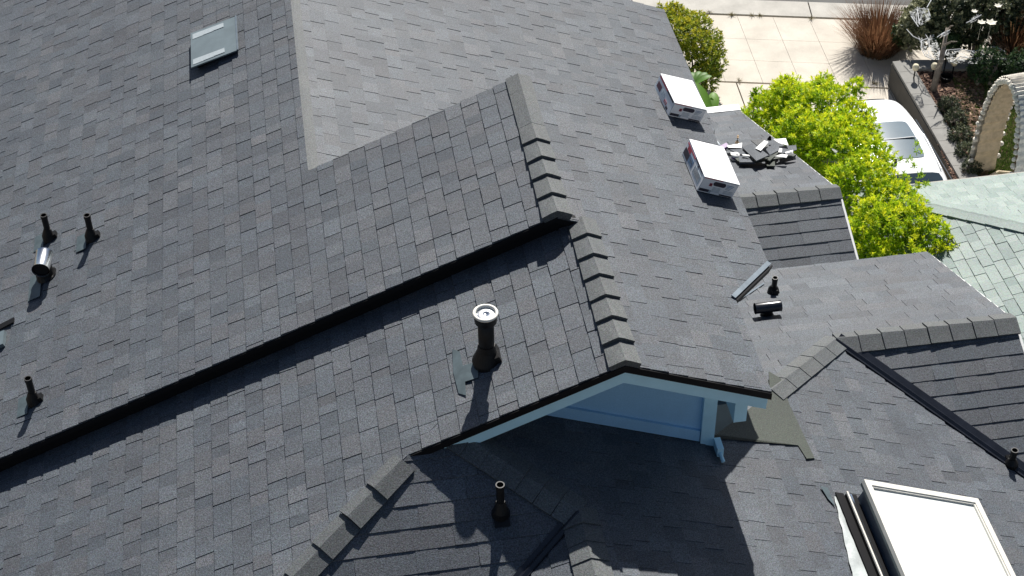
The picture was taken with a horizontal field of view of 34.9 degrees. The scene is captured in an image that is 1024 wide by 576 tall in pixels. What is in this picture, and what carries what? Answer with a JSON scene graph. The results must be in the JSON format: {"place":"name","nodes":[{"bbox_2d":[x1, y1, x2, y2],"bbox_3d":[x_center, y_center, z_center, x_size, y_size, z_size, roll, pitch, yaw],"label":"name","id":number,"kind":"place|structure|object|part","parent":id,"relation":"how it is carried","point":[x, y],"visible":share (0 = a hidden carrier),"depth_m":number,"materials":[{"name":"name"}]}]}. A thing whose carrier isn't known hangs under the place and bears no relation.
{"place":"outdoors","nodes":[
{"label":"outdoors","id":0,"kind":"place"},
{"bbox_2d":[706,82,896,131],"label":"driveway","id":1,"kind":"structure","parent":0,"point":[728,93],"depth_m":25.69,"materials":[{"name":"concrete"}]},
{"bbox_2d":[653,0,728,92],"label":"bush","id":2,"kind":"object","parent":1,"relation":"on","point":[685,20],"visible":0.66,"depth_m":25.14,"materials":[{"name":"green plant"}]},
{"bbox_2d":[691,71,711,84],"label":"broad leaf plant","id":3,"kind":"object","parent":1,"relation":"on","point":[699,77],"visible":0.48,"depth_m":24.44,"materials":[{"name":"green plant"}]},
{"bbox_2d":[695,82,718,106],"bbox_3d":[2.748,-1.971,23.004,0.613,1.961,0.581,-6,42,-6],"label":"broad leaf plant","id":4,"kind":"object","parent":1,"relation":"on","point":[711,99],"visible":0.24,"depth_m":22.47,"materials":[{"name":"green plant"}]},
{"bbox_2d":[740,69,959,258],"bbox_3d":[4.107,-0.928,20.938,1.840,3.120,4.732,-6,42,-6],"label":"hedge","id":5,"kind":"object","parent":1,"relation":"on","point":[816,134],"visible":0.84,"depth_m":20.02,"materials":[{"name":"green plant"}]},
{"bbox_2d":[799,99,951,231],"bbox_3d":[5.049,-1.508,22.712,1.920,1.600,3.645,-6,42,-6],"label":"car","id":6,"kind":"object","parent":1,"relation":"on","point":[900,128],"visible":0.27,"depth_m":22.12,"materials":[{"name":"white paint"}]},
{"bbox_3d":[4.263,-1.626,22.242,0.247,0.380,2.150,-6,42,-6],"label":"side window","id":7,"kind":"part","parent":6,"relation":"part of","materials":[{"name":"black glass"}]},
{"bbox_3d":[5.216,-1.135,21.517,1.130,0.391,0.700,-6,42,-6],"label":"rear window","id":8,"kind":"part","parent":6,"relation":"part of","materials":[{"name":"black glass"}]},
{"bbox_3d":[5.870,-1.807,22.417,0.247,0.380,2.150,-6,42,-6],"label":"side window","id":9,"kind":"part","parent":6,"relation":"part of","materials":[{"name":"black glass"}]},
{"bbox_2d":[888,60,977,179],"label":"retaining wall","id":10,"kind":"structure","parent":1,"relation":"on","point":[912,96],"depth_m":24.62,"materials":[{"name":"grey concrete"}]},
{"bbox_2d":[673,14,1005,89],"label":"sidewalk","id":11,"kind":"structure","parent":0,"point":[764,50],"depth_m":26.53,"materials":[{"name":"concrete"}]},
{"bbox_2d":[911,60,1017,72],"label":"retaining wall","id":12,"kind":"structure","parent":11,"relation":"on","point":[925,65],"depth_m":25.42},
{"bbox_2d":[930,29,962,60],"bbox_3d":[6.813,-3.796,25.481,0.559,0.564,0.476,-6,42,-6],"label":"shrub","id":13,"kind":"object","parent":12,"relation":"on","point":[955,37],"visible":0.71,"depth_m":25.39,"materials":[{"name":"green plant"}]},
{"bbox_2d":[959,5,1023,59],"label":"shrub","id":14,"kind":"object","parent":12,"relation":"on","point":[1010,45],"depth_m":25.43,"materials":[{"name":"green plant"}]},
{"bbox_2d":[829,0,915,60],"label":"ornamental grass","id":15,"kind":"object","parent":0,"point":[872,38],"depth_m":26.44,"materials":[{"name":"brown plant"}]},
{"bbox_2d":[768,0,983,6],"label":"road","id":16,"kind":"structure","parent":0,"point":[901,2],"depth_m":27.76,"materials":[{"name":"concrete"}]},
{"bbox_2d":[890,17,909,47],"bbox_3d":[6.324,-4.096,26.032,0.521,0.466,0.523,10,43,12],"label":"shrub","id":17,"kind":"object","parent":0,"point":[897,42],"visible":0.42,"depth_m":25.98,"materials":[{"name":"green plant"}]},
{"bbox_2d":[920,73,1016,174],"bbox_3d":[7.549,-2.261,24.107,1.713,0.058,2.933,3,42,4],"label":"lawn","id":18,"kind":"structure","parent":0,"point":[1008,138],"depth_m":24.20,"materials":[{"name":"green plant"}]},
{"bbox_2d":[893,0,943,51],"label":"shrub","id":19,"kind":"object","parent":18,"relation":"on","point":[912,28],"visible":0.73,"depth_m":25.63,"materials":[{"name":"green plant"}]},
{"bbox_2d":[931,62,936,78],"bbox_3d":[6.501,-3.326,25.140,0.110,0.345,0.110,-6,42,-6],"label":"globe light","id":20,"kind":"object","parent":18,"relation":"on","point":[933,66],"visible":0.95,"depth_m":25.04,"materials":[{"name":"white glass"}]},
{"bbox_2d":[935,93,961,113],"bbox_3d":[6.594,-2.762,24.567,0.434,0.369,0.372,-6,42,-6],"label":"shrub","id":21,"kind":"object","parent":18,"relation":"on","point":[947,105],"visible":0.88,"depth_m":24.50,"materials":[{"name":"green plant"}]},
{"bbox_2d":[916,71,988,178],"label":"bark mulch","id":22,"kind":"object","parent":18,"relation":"on","point":[941,86],"visible":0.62,"depth_m":24.92,"materials":[{"name":"brown wood"}]},
{"bbox_2d":[912,63,918,77],"bbox_3d":[6.210,-3.307,25.124,0.110,0.345,0.110,-6,42,-6],"label":"globe light","id":23,"kind":"object","parent":22,"relation":"on","point":[915,67],"visible":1,"depth_m":25.02,"materials":[{"name":"white glass"}]},
{"bbox_2d":[929,25,957,91],"bbox_3d":[6.525,-3.333,24.698,0.270,0.950,1.171,17,45,19],"label":"bare tree","id":24,"kind":"object","parent":22,"relation":"on","point":[935,81],"visible":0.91,"depth_m":24.85,"materials":[{"name":"grey plant"}]},
{"bbox_2d":[906,29,939,59],"bbox_3d":[6.424,-3.758,25.178,0.379,0.050,0.902,-6,42,-6],"label":"gauze","id":25,"kind":"object","parent":24,"relation":"hanging from","point":[931,47],"visible":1,"depth_m":25.14,"materials":[{"name":"grey fabric"}]},
{"bbox_2d":[940,72,952,83],"bbox_3d":[6.713,-3.235,25.184,0.200,0.105,0.200,-6,42,-6],"label":"plant pot","id":26,"kind":"object","parent":22,"relation":"on","point":[946,77],"visible":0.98,"depth_m":25.19,"materials":[{"name":"black paint"}]},
{"bbox_2d":[951,59,957,74],"bbox_3d":[6.832,-3.393,25.209,0.110,0.345,0.110,-6,42,-6],"label":"globe light","id":27,"kind":"object","parent":22,"relation":"on","point":[953,63],"visible":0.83,"depth_m":25.10,"materials":[{"name":"white glass"}]},
{"bbox_2d":[920,0,987,49],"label":"shrub","id":28,"kind":"object","parent":18,"relation":"on","point":[941,21],"visible":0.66,"depth_m":25.36,"materials":[{"name":"green plant"}]},
{"bbox_2d":[909,0,930,26],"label":"gauze","id":29,"kind":"object","parent":28,"relation":"attached to","point":[918,20],"visible":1,"depth_m":24.77,"materials":[{"name":"grey fabric"}]},
{"bbox_2d":[943,107,969,128],"bbox_3d":[6.632,-2.525,24.301,0.464,0.362,0.416,-6,42,-6],"label":"shrub","id":30,"kind":"object","parent":18,"relation":"on","point":[952,117],"visible":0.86,"depth_m":24.25,"materials":[{"name":"green plant"}]},
{"bbox_2d":[947,122,974,144],"bbox_3d":[6.612,-2.257,24.000,0.475,0.359,0.409,-6,42,-6],"label":"shrub","id":31,"kind":"object","parent":18,"relation":"on","point":[956,136],"visible":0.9,"depth_m":23.94,"materials":[{"name":"green plant"}]},
{"bbox_2d":[954,140,972,157],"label":"shrub","id":32,"kind":"object","parent":18,"relation":"on","point":[965,146],"visible":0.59,"depth_m":23.64,"materials":[{"name":"green plant"}]},
{"bbox_2d":[961,155,984,176],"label":"shrub","id":33,"kind":"object","parent":18,"relation":"on","point":[969,167],"visible":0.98,"depth_m":23.35,"materials":[{"name":"green plant"}]},
{"bbox_2d":[965,41,1006,86],"bbox_3d":[7.295,-3.424,24.973,0.688,0.671,0.613,-6,42,-6],"label":"shrub","id":34,"kind":"object","parent":18,"relation":"on","point":[982,76],"visible":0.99,"depth_m":24.86,"materials":[{"name":"green plant"}]},
{"bbox_2d":[943,46,1005,63],"bbox_3d":[7.067,-3.549,24.930,1.029,0.049,0.417,-6,42,-6],"label":"gauze","id":35,"kind":"object","parent":34,"relation":"on","point":[958,50],"visible":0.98,"depth_m":24.96,"materials":[{"name":"grey fabric"}]},
{"bbox_2d":[986,19,996,39],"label":"flower","id":36,"kind":"object","parent":34,"relation":"attached to","point":[991,22],"visible":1,"depth_m":24.48,"materials":[{"name":"white plant"}]},
{"bbox_2d":[956,0,1021,55],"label":"shrub","id":37,"kind":"object","parent":18,"relation":"on","point":[1010,12],"visible":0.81,"depth_m":25.22,"materials":[{"name":"green plant"}]},
{"bbox_2d":[968,72,1023,172],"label":"garden arch","id":38,"kind":"structure","parent":18,"relation":"on","point":[1005,93],"depth_m":22.66,"materials":[{"name":"beige stone"}]},
{"bbox_2d":[988,170,1010,175],"bbox_3d":[7.088,-1.660,23.368,0.676,0.098,0.113,-10,42,-10],"label":"driftwood","id":39,"kind":"object","parent":18,"relation":"on","point":[999,172],"visible":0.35,"depth_m":23.35,"materials":[{"name":"beige wood"}]},
{"bbox_2d":[983,0,1023,37],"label":"shrub","id":40,"kind":"object","parent":18,"relation":"on","point":[1016,15],"visible":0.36,"depth_m":25.45,"materials":[{"name":"green plant"}]},
{"bbox_2d":[999,47,1023,75],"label":"shrub","id":41,"kind":"object","parent":18,"relation":"on","point":[1010,65],"visible":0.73,"depth_m":24.77,"materials":[{"name":"green plant"}]},
{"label":"flower","id":42,"kind":"object","parent":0,"visible":0},
{"bbox_2d":[966,14,980,22],"bbox_3d":[7.046,-4.093,24.865,0.080,0.048,0.349,29,50,30],"label":"gauze","id":43,"kind":"object","parent":42,"relation":"attached to","point":[971,21],"visible":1,"depth_m":24.87,"materials":[{"name":"grey fabric"}]},
{"label":"ground","id":44,"kind":"structure","parent":0,"visible":0},
{"bbox_2d":[0,0,1023,575],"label":"house","id":45,"kind":"structure","parent":44,"relation":"on","point":[396,288],"depth_m":11.85,"materials":[{"name":"grey"}]},
{"bbox_2d":[654,74,706,121],"bbox_3d":[1.350,-1.523,13.052,0.322,0.240,0.408,-9,42,-8],"label":"carton","id":46,"kind":"object","parent":45,"relation":"on","point":[680,98],"visible":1,"depth_m":12.96,"materials":[{"name":"white cardboard"}]},
{"bbox_2d":[682,139,739,198],"bbox_3d":[1.505,-0.906,12.350,0.333,0.244,0.479,-6,42,-6],"label":"carton","id":47,"kind":"object","parent":45,"relation":"on","point":[710,169],"visible":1,"depth_m":12.25,"materials":[{"name":"white cardboard"}]},
{"bbox_2d":[731,152,739,160],"bbox_3d":[2.503,-1.465,18.237,0.092,0.078,0.094,-6,42,-6],"label":"sealant tub","id":48,"kind":"object","parent":45,"relation":"on","point":[733,156],"visible":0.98,"depth_m":18.21,"materials":[{"name":"white paint"}]},
{"bbox_2d":[727,145,748,154],"bbox_3d":[2.564,-1.528,18.322,0.174,0.207,0.430,-6,42,-6],"label":"shingle scrap","id":49,"kind":"object","parent":45,"relation":"on","point":[740,151],"visible":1,"depth_m":18.36,"materials":[{"name":"concrete"}]},
{"bbox_2d":[727,143,741,147],"bbox_3d":[2.527,-1.617,18.512,0.167,0.100,0.192,6,42,8],"label":"paper strip","id":50,"kind":"object","parent":49,"relation":"on","point":[738,145],"visible":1,"depth_m":18.50,"materials":[{"name":"white paper"}]},
{"bbox_2d":[742,143,768,160],"bbox_3d":[2.704,-1.510,18.091,0.182,0.268,0.649,-6,42,-6],"label":"shingle scrap","id":51,"kind":"object","parent":49,"relation":"on","point":[753,152],"visible":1,"depth_m":18.05,"materials":[{"name":"concrete"}]},
{"bbox_2d":[755,140,767,150],"bbox_3d":[2.785,-1.595,18.206,0.089,0.135,0.373,15,44,17],"label":"paper strip","id":52,"kind":"object","parent":51,"relation":"on","point":[761,146],"visible":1,"depth_m":18.20,"materials":[{"name":"white paper"}]},
{"bbox_2d":[739,155,754,163],"bbox_3d":[2.568,-1.424,18.082,0.158,0.206,0.384,-6,42,-6],"label":"shingle scrap","id":53,"kind":"object","parent":45,"relation":"on","point":[745,159],"visible":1,"depth_m":17.98,"materials":[{"name":"concrete"}]},
{"bbox_2d":[751,139,768,148],"bbox_3d":[2.865,-1.627,18.537,0.151,0.241,0.517,-6,42,-6],"label":"shingle scrap","id":54,"kind":"object","parent":45,"relation":"on","point":[757,142],"visible":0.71,"depth_m":18.66,"materials":[{"name":"concrete"}]},
{"bbox_2d":[766,160,774,166],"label":"shingle scrap","id":55,"kind":"object","parent":45,"relation":"on","point":[770,164],"visible":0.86,"depth_m":17.86,"materials":[{"name":"stone"}]},
{"bbox_2d":[753,154,796,162],"bbox_3d":[2.904,-1.428,18.002,0.502,0.084,0.133,-6,42,-6],"label":"shingle scrap","id":56,"kind":"object","parent":45,"relation":"on","point":[778,158],"visible":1,"depth_m":17.96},
{"bbox_2d":[766,152,778,161],"bbox_3d":[2.870,-1.458,17.992,0.067,0.125,0.341,18,45,20],"label":"shingle scrap","id":57,"kind":"object","parent":56,"relation":"on","point":[770,158],"visible":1,"depth_m":17.96,"materials":[{"name":"stone"}]},
{"bbox_2d":[775,154,787,157],"bbox_3d":[2.949,-1.444,17.877,0.138,0.064,0.086,12,43,14],"label":"paper strip","id":58,"kind":"object","parent":56,"relation":"on","point":[783,155],"visible":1,"depth_m":17.87,"materials":[{"name":"white paper"}]},
{"bbox_2d":[779,145,796,153],"bbox_3d":[3.082,-1.529,18.174,0.186,0.153,0.334,3,42,5],"label":"shingle scrap","id":59,"kind":"object","parent":56,"relation":"on","point":[788,148],"visible":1,"depth_m":18.18,"materials":[{"name":"concrete"}]},
{"bbox_2d":[764,145,778,154],"bbox_3d":[2.912,-1.523,18.167,0.159,0.161,0.340,1,42,2],"label":"shingle scrap","id":60,"kind":"object","parent":59,"relation":"on","point":[770,150],"visible":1,"depth_m":18.18,"materials":[{"name":"concrete"}]},
{"bbox_2d":[773,138,787,145],"bbox_3d":[3.057,-1.642,18.352,0.118,0.170,0.354,-6,42,-6],"label":"paper strip","id":61,"kind":"object","parent":59,"relation":"on","point":[783,141],"visible":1,"depth_m":18.37,"materials":[{"name":"white paper"}]},
{"bbox_2d":[632,0,1023,19],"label":"curb","id":62,"kind":"structure","parent":44,"relation":"on","point":[792,9],"depth_m":27.56,"materials":[{"name":"grey concrete"}]},
{"bbox_2d":[858,172,1023,343],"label":"house","id":63,"kind":"structure","parent":44,"relation":"on","point":[983,216],"depth_m":18.76,"materials":[{"name":"green"}]}
]}

